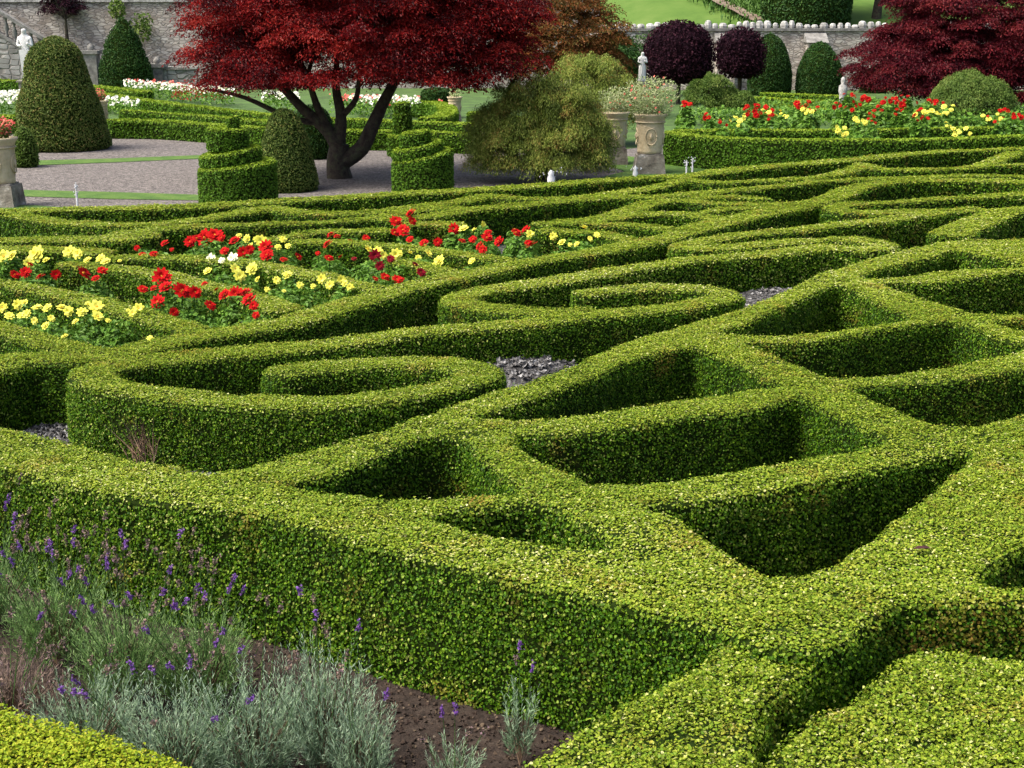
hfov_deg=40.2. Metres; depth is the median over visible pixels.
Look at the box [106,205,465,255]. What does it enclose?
box hedge
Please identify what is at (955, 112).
rose bush
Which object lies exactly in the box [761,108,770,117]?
rose bush
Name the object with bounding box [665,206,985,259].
box hedge
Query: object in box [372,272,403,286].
dahlia plant
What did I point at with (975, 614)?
box hedge
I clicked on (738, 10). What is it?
hill path
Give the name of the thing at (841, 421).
box hedge
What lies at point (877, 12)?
hill tree
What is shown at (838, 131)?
rose bush
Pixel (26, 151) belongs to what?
dome topiary
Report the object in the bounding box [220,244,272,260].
dahlia plant
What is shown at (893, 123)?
rose bush
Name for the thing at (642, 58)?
marble statue
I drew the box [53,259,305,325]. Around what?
box hedge
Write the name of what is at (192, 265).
box hedge
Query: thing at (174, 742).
lavender bush
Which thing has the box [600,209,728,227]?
box hedge
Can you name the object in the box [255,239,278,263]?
dahlia plant
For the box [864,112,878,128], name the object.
rose bush
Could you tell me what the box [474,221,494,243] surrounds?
dahlia plant
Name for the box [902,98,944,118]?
rose bush
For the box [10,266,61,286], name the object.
dahlia plant
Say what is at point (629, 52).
wall shrub
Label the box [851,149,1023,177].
box hedge
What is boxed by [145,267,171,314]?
dahlia plant
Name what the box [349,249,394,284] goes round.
dahlia plant
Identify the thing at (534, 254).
dahlia plant
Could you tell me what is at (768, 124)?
rose bush
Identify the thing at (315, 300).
dahlia plant
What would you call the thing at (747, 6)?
rough grass
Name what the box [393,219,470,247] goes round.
box hedge
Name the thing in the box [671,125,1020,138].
trimmed hedge
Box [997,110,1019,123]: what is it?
rose bush
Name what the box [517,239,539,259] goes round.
dahlia plant
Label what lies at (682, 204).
box hedge
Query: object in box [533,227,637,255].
box hedge
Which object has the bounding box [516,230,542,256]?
dahlia plant
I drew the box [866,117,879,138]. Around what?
rose bush
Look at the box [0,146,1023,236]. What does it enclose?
box hedge
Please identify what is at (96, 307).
dahlia plant
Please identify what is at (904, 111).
rose bush
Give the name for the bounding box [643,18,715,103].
purple plum tree
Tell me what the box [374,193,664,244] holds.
box hedge
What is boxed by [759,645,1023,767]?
box hedge
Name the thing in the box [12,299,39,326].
dahlia plant
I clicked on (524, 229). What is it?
dahlia plant
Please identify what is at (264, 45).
red maple
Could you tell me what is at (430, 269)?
box hedge
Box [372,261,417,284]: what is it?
dahlia plant
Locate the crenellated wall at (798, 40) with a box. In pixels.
[561,20,1022,89]
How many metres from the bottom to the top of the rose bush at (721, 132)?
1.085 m
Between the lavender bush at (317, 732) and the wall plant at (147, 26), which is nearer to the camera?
the lavender bush at (317, 732)
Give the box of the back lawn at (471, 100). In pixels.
[0,88,1023,148]
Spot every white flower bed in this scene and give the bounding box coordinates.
[0,89,19,114]
[105,95,139,113]
[123,79,420,117]
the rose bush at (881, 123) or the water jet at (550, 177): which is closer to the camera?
the water jet at (550, 177)
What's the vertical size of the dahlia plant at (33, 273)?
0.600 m
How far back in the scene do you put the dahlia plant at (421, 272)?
16.32 m
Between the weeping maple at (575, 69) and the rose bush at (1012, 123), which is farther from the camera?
the weeping maple at (575, 69)
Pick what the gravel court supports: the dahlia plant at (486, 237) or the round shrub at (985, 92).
the dahlia plant at (486, 237)
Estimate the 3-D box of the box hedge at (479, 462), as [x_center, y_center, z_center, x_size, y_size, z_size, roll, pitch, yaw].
[0.427,1.072,9.103,0.778,0.914,3.835,-7,16,-24]
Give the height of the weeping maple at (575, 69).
2.635 m
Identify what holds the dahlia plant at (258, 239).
on the gravel court
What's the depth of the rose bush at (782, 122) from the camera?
34.62 m
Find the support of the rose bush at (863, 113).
on the back lawn at (471, 100)
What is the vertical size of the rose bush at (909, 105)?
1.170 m
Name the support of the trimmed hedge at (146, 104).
on the back lawn at (471, 100)
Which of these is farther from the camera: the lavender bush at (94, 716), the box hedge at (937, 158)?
the box hedge at (937, 158)
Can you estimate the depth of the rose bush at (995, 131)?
32.79 m
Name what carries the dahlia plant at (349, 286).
on the gravel court
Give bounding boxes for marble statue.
[16,29,32,88]
[636,52,647,95]
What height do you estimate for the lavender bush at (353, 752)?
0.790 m
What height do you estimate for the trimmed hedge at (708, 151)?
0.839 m
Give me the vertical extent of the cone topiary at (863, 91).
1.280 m
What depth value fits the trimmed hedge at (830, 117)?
48.00 m
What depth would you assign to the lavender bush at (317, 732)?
7.10 m
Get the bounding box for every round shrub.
[678,71,756,117]
[925,67,1020,123]
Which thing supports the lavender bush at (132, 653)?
on the ground at (397, 738)
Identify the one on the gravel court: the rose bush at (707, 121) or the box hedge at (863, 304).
the box hedge at (863, 304)
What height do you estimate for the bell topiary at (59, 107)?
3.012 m
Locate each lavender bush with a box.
[0,472,58,622]
[0,507,142,667]
[0,606,77,727]
[12,636,158,747]
[24,527,220,705]
[71,636,266,767]
[109,542,261,706]
[148,595,330,767]
[247,584,382,767]
[322,649,397,767]
[418,702,488,767]
[499,640,539,764]
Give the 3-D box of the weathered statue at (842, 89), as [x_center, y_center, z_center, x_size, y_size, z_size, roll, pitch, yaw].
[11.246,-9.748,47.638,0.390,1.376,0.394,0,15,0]
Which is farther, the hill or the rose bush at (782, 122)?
the hill
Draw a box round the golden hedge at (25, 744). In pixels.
[0,703,191,767]
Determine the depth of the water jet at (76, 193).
25.25 m
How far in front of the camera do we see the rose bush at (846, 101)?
43.51 m
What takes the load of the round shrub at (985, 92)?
on the back lawn at (471, 100)
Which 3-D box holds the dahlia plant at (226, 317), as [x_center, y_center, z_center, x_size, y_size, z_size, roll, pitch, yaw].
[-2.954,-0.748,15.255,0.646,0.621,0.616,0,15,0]
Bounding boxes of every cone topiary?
[98,16,155,91]
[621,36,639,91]
[746,32,792,95]
[795,41,843,94]
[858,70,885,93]
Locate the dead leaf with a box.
[913,546,929,548]
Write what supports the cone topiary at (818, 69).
on the back lawn at (471, 100)
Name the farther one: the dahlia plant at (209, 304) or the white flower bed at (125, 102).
the white flower bed at (125, 102)
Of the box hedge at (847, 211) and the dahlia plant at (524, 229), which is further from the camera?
the box hedge at (847, 211)
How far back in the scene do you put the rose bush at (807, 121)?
36.02 m
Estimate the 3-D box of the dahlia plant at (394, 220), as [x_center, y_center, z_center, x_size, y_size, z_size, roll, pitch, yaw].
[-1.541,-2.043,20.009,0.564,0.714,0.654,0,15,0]
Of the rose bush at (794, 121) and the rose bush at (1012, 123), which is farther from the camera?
the rose bush at (794, 121)
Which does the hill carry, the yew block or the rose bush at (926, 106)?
the yew block
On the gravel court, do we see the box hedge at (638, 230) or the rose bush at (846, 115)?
the box hedge at (638, 230)
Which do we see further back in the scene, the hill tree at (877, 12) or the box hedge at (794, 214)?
the hill tree at (877, 12)
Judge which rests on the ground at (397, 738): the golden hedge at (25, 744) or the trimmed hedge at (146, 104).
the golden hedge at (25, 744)
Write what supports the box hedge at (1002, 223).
on the gravel court
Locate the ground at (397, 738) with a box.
[0,585,576,767]
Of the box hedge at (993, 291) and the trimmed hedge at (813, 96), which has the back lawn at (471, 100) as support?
the trimmed hedge at (813, 96)
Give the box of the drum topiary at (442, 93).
[420,87,450,101]
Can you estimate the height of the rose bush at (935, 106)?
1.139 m
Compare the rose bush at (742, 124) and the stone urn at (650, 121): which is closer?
the stone urn at (650, 121)
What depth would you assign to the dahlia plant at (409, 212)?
21.11 m
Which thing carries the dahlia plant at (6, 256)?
on the gravel court
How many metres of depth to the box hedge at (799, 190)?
25.13 m
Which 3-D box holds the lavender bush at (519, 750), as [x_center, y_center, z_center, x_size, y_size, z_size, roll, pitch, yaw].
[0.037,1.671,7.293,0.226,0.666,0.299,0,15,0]
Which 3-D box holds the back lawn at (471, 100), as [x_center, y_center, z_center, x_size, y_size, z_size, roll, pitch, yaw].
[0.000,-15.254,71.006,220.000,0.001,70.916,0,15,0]
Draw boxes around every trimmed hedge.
[0,78,154,99]
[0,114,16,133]
[98,91,473,131]
[106,118,473,153]
[118,109,267,125]
[411,97,459,121]
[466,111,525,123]
[662,130,1023,168]
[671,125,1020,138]
[754,96,837,107]
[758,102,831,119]
[759,92,850,100]
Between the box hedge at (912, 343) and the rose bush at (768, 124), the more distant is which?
the rose bush at (768, 124)
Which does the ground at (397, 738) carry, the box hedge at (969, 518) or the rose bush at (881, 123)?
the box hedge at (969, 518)
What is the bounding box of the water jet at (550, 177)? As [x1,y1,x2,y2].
[539,167,566,182]
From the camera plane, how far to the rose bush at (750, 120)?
35.28 m
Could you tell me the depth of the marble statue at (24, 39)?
50.45 m
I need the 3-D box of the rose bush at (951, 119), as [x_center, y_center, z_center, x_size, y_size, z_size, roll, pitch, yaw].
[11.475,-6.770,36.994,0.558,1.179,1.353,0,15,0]
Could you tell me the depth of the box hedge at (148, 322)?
14.87 m
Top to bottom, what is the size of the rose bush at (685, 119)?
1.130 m
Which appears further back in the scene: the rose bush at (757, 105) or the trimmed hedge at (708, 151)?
the rose bush at (757, 105)
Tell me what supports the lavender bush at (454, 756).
on the ground at (397, 738)
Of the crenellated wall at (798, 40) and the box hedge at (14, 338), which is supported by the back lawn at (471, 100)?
the crenellated wall at (798, 40)
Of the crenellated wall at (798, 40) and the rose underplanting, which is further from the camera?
the crenellated wall at (798, 40)
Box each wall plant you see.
[108,0,126,19]
[129,12,152,41]
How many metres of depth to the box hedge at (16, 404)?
12.22 m
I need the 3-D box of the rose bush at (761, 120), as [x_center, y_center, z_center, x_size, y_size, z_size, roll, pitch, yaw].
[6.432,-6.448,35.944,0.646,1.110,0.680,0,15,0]
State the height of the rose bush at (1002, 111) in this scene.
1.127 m
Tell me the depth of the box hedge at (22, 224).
20.83 m
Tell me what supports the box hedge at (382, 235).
on the gravel court
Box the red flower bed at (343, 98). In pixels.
[125,78,448,114]
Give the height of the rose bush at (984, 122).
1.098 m
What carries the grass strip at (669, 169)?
on the gravel path at (371, 171)
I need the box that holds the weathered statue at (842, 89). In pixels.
[838,77,847,102]
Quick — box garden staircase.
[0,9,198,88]
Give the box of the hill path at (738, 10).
[712,0,760,19]
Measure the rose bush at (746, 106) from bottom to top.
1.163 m
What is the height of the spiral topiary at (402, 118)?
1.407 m
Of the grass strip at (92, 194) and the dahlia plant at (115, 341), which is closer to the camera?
the dahlia plant at (115, 341)
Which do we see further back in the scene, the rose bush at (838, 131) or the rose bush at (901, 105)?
the rose bush at (901, 105)
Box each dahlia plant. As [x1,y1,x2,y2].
[0,249,23,281]
[0,299,72,336]
[4,306,90,344]
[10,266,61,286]
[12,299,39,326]
[19,261,42,284]
[22,245,55,286]
[62,245,85,262]
[68,300,144,347]
[78,266,115,300]
[83,253,121,264]
[95,308,142,349]
[134,240,168,255]
[137,281,222,327]
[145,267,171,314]
[149,248,173,256]
[149,294,170,314]
[169,300,221,327]
[183,228,240,257]
[201,252,237,284]
[203,262,266,293]
[214,286,255,326]
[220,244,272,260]
[228,233,258,259]
[243,300,266,323]
[249,234,301,267]
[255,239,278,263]
[255,273,333,309]
[275,271,302,303]
[281,253,301,267]
[311,240,336,273]
[321,255,350,278]
[327,232,369,240]
[329,275,353,300]
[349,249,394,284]
[359,245,413,281]
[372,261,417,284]
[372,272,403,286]
[389,216,420,245]
[390,228,442,247]
[397,248,443,264]
[405,209,414,216]
[414,268,426,280]
[441,222,462,249]
[454,225,480,252]
[458,233,505,256]
[465,258,478,268]
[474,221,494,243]
[475,241,488,254]
[478,229,499,255]
[502,228,521,257]
[503,228,524,258]
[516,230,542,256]
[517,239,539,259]
[518,225,539,253]
[521,241,539,259]
[549,232,599,254]
[574,224,591,249]
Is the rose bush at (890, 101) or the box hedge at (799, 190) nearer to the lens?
the box hedge at (799, 190)
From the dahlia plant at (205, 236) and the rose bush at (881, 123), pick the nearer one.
the dahlia plant at (205, 236)
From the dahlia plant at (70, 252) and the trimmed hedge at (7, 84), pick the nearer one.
the dahlia plant at (70, 252)
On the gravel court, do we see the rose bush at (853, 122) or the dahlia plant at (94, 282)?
the dahlia plant at (94, 282)
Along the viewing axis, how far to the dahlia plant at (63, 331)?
13.95 m
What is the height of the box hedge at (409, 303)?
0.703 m
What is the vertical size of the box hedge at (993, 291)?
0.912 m
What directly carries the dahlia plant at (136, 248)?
on the gravel court
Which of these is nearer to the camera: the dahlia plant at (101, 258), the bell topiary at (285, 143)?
the dahlia plant at (101, 258)
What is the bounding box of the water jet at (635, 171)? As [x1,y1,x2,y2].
[626,166,641,175]
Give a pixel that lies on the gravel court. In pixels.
(518, 380)
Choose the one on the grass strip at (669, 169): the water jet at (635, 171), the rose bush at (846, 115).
the water jet at (635, 171)
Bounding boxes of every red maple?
[161,0,562,178]
[833,0,1023,106]
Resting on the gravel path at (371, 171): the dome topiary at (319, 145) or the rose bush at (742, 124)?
the dome topiary at (319, 145)
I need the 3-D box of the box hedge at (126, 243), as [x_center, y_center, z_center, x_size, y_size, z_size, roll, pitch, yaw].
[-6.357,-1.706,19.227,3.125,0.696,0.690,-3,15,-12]
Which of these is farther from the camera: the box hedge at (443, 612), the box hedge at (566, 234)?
the box hedge at (566, 234)
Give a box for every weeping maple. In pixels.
[453,70,624,181]
[547,51,644,131]
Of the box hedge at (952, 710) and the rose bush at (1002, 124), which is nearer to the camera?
the box hedge at (952, 710)
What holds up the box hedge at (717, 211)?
on the gravel court
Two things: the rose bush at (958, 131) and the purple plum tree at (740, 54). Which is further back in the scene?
the purple plum tree at (740, 54)
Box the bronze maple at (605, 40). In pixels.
[502,0,636,84]
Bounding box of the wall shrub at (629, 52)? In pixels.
[606,29,662,94]
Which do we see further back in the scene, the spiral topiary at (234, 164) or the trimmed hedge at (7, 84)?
the trimmed hedge at (7, 84)
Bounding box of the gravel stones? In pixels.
[18,287,798,579]
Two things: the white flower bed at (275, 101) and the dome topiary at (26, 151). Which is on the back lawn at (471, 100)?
the white flower bed at (275, 101)
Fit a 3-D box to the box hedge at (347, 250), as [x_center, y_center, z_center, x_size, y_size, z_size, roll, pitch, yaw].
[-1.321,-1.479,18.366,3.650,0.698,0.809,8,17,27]
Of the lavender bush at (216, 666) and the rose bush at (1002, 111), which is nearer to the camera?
the lavender bush at (216, 666)
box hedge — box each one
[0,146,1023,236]
[0,205,279,237]
[0,230,697,424]
[0,231,164,255]
[0,244,118,284]
[0,278,213,346]
[0,320,104,355]
[0,363,36,430]
[0,427,773,734]
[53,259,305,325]
[62,282,745,472]
[104,252,386,307]
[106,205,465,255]
[202,237,1023,502]
[258,226,396,263]
[261,413,1023,581]
[269,194,490,221]
[288,238,521,278]
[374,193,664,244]
[386,257,457,282]
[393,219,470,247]
[436,234,900,325]
[437,416,783,601]
[466,350,1023,486]
[472,176,692,204]
[522,630,884,767]
[528,197,809,231]
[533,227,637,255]
[559,220,690,238]
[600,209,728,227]
[654,172,1023,201]
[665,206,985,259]
[671,177,1023,238]
[675,332,957,460]
[680,163,875,191]
[689,194,773,202]
[697,204,775,216]
[701,310,1023,378]
[743,446,1023,729]
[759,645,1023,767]
[818,189,1023,223]
[836,275,1023,366]
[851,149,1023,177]
[852,264,1023,315]
[883,568,1023,676]
[925,206,1023,245]
[959,242,1023,270]
[992,162,1023,174]
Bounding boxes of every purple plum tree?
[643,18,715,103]
[714,26,766,90]
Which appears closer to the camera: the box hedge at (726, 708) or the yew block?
the box hedge at (726, 708)
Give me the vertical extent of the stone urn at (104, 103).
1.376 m
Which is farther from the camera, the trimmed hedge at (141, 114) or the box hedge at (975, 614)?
the trimmed hedge at (141, 114)
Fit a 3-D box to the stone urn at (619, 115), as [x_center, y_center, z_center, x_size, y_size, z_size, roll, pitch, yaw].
[2.423,-6.124,33.115,0.849,1.854,0.811,0,15,0]
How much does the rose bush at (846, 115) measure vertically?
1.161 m
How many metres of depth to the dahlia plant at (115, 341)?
14.09 m
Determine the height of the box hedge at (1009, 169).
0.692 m
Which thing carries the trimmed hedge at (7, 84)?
on the back lawn at (471, 100)
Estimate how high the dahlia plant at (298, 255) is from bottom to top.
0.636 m
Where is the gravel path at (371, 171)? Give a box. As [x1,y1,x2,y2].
[11,134,662,207]
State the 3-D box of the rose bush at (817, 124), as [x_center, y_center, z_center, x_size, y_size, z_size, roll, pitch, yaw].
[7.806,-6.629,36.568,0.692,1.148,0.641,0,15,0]
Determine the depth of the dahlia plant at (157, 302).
14.97 m
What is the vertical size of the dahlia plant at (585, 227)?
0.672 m
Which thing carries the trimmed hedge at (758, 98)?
on the back lawn at (471, 100)
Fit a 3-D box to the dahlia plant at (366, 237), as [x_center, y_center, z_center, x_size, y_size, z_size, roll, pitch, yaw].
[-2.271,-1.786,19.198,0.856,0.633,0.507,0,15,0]
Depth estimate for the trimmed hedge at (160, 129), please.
39.01 m
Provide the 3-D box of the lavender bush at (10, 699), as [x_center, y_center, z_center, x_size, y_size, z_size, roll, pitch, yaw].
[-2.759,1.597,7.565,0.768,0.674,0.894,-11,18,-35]
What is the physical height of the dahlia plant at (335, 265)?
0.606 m
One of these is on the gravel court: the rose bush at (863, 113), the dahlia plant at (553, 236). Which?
the dahlia plant at (553, 236)
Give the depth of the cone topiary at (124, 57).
62.25 m
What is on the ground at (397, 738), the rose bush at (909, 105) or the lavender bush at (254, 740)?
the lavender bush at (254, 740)
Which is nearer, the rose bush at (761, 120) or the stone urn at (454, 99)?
the rose bush at (761, 120)
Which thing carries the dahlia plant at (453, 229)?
on the gravel court
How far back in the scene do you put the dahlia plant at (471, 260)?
17.18 m
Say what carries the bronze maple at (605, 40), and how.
on the back lawn at (471, 100)
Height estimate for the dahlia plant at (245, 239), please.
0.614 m
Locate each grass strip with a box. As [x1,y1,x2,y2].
[3,205,61,208]
[24,190,282,199]
[39,155,199,164]
[598,156,705,178]
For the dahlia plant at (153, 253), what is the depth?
17.76 m
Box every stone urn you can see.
[0,116,25,207]
[95,88,108,119]
[447,87,462,121]
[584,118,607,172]
[598,85,631,164]
[622,75,680,173]
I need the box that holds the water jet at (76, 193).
[73,182,78,207]
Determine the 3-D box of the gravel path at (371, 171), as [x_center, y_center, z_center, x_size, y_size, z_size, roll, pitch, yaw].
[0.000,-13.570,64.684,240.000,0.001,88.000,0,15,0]
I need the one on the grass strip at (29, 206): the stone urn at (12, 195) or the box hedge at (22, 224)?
the stone urn at (12, 195)
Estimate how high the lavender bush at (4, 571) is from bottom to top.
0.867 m
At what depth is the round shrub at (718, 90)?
47.15 m
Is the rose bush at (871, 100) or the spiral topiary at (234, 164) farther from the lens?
the rose bush at (871, 100)
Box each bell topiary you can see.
[15,35,112,152]
[261,108,319,193]
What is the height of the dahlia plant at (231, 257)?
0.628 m
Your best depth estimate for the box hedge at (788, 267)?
17.14 m
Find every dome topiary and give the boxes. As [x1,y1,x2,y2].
[13,126,39,167]
[295,104,333,159]
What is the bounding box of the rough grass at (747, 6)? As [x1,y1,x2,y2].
[687,0,837,27]
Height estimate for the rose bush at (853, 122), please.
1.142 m
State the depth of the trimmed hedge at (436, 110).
43.38 m
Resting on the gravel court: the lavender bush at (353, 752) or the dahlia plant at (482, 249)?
the dahlia plant at (482, 249)
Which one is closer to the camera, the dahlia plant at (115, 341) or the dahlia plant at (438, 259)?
the dahlia plant at (115, 341)
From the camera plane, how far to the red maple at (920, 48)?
47.95 m
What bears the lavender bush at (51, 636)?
on the ground at (397, 738)
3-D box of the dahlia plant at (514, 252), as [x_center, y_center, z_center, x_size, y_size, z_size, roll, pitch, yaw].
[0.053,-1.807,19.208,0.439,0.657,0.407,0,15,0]
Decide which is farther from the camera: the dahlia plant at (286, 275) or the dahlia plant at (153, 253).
the dahlia plant at (153, 253)
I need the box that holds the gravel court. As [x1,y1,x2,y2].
[22,244,845,579]
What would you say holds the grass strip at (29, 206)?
on the gravel path at (371, 171)
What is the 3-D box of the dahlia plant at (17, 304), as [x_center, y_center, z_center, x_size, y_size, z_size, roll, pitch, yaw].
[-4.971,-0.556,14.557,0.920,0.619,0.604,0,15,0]
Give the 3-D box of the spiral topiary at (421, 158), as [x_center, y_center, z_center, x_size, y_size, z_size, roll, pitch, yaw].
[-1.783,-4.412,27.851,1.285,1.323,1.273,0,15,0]
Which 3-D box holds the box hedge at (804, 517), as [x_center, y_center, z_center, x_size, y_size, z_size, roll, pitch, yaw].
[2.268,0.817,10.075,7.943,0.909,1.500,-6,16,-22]
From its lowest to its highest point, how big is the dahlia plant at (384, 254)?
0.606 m
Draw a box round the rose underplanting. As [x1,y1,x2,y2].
[691,96,1023,125]
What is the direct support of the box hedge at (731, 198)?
on the gravel court
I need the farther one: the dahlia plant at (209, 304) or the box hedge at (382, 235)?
the box hedge at (382, 235)
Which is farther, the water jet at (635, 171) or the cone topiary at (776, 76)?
the cone topiary at (776, 76)
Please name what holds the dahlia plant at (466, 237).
on the gravel court
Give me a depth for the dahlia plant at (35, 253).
17.34 m
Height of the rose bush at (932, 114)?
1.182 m
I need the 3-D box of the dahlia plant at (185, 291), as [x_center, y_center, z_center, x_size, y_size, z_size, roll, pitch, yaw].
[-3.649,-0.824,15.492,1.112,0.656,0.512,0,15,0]
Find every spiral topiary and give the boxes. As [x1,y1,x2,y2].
[197,115,278,203]
[386,101,412,156]
[390,128,454,191]
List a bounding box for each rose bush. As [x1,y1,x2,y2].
[674,102,696,128]
[700,112,720,128]
[716,120,730,136]
[727,116,737,128]
[732,115,754,137]
[743,104,773,117]
[745,112,759,128]
[751,103,760,110]
[755,111,769,128]
[760,112,778,128]
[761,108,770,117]
[774,109,790,128]
[788,100,819,128]
[797,107,815,128]
[808,108,821,128]
[829,125,846,137]
[830,104,863,128]
[835,92,857,118]
[835,100,906,126]
[840,131,853,138]
[848,118,870,137]
[850,116,859,131]
[851,94,902,114]
[852,98,908,117]
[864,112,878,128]
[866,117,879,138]
[867,108,890,128]
[887,108,902,127]
[893,113,933,137]
[895,107,925,127]
[898,101,906,115]
[901,104,909,124]
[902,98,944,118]
[904,95,913,113]
[909,118,924,137]
[913,108,953,127]
[930,103,939,116]
[938,104,955,126]
[948,104,958,126]
[949,126,971,137]
[975,113,1001,126]
[986,112,1023,134]
[991,117,1006,135]
[991,123,1002,134]
[994,107,1011,118]
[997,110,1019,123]
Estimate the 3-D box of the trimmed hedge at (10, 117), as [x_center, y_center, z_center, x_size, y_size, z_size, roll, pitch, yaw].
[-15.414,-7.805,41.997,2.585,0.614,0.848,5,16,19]
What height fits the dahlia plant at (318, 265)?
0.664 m
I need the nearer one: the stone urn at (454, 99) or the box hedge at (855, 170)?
the box hedge at (855, 170)
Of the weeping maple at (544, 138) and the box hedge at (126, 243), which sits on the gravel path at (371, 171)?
the weeping maple at (544, 138)
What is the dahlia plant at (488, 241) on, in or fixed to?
on the gravel court
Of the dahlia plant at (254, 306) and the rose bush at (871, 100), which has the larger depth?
the rose bush at (871, 100)
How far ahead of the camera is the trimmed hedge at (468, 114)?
43.03 m
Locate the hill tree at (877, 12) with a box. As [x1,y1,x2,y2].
[871,0,882,18]
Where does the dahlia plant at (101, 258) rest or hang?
on the gravel court
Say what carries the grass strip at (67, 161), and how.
on the gravel path at (371, 171)
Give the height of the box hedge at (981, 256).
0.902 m
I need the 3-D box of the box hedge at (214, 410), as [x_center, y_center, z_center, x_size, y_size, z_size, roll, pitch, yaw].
[-0.318,-0.140,13.303,7.533,0.704,2.871,-11,18,-36]
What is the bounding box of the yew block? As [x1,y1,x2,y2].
[760,0,852,25]
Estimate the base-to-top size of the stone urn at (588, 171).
1.314 m
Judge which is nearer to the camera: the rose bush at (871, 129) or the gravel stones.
the gravel stones
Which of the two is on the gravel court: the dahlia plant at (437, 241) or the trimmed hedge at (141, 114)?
the dahlia plant at (437, 241)
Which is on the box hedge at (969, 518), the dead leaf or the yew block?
the dead leaf
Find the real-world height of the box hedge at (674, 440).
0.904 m
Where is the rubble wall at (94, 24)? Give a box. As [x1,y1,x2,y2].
[0,0,593,87]
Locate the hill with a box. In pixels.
[600,0,1021,27]
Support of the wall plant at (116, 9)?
attached to the rubble wall at (94, 24)
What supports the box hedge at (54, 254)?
on the gravel court
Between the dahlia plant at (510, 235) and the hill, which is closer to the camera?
the dahlia plant at (510, 235)
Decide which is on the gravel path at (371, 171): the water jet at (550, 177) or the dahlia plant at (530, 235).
the water jet at (550, 177)
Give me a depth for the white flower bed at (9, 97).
47.21 m
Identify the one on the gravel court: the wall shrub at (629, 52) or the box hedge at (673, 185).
the box hedge at (673, 185)
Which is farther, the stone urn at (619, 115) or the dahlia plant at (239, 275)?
the stone urn at (619, 115)
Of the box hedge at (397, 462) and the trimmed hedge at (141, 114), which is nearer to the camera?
the box hedge at (397, 462)
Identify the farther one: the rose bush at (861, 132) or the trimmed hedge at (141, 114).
the trimmed hedge at (141, 114)
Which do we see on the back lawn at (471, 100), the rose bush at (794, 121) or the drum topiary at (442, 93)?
the drum topiary at (442, 93)
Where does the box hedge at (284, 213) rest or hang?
on the gravel court
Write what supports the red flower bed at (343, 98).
on the back lawn at (471, 100)

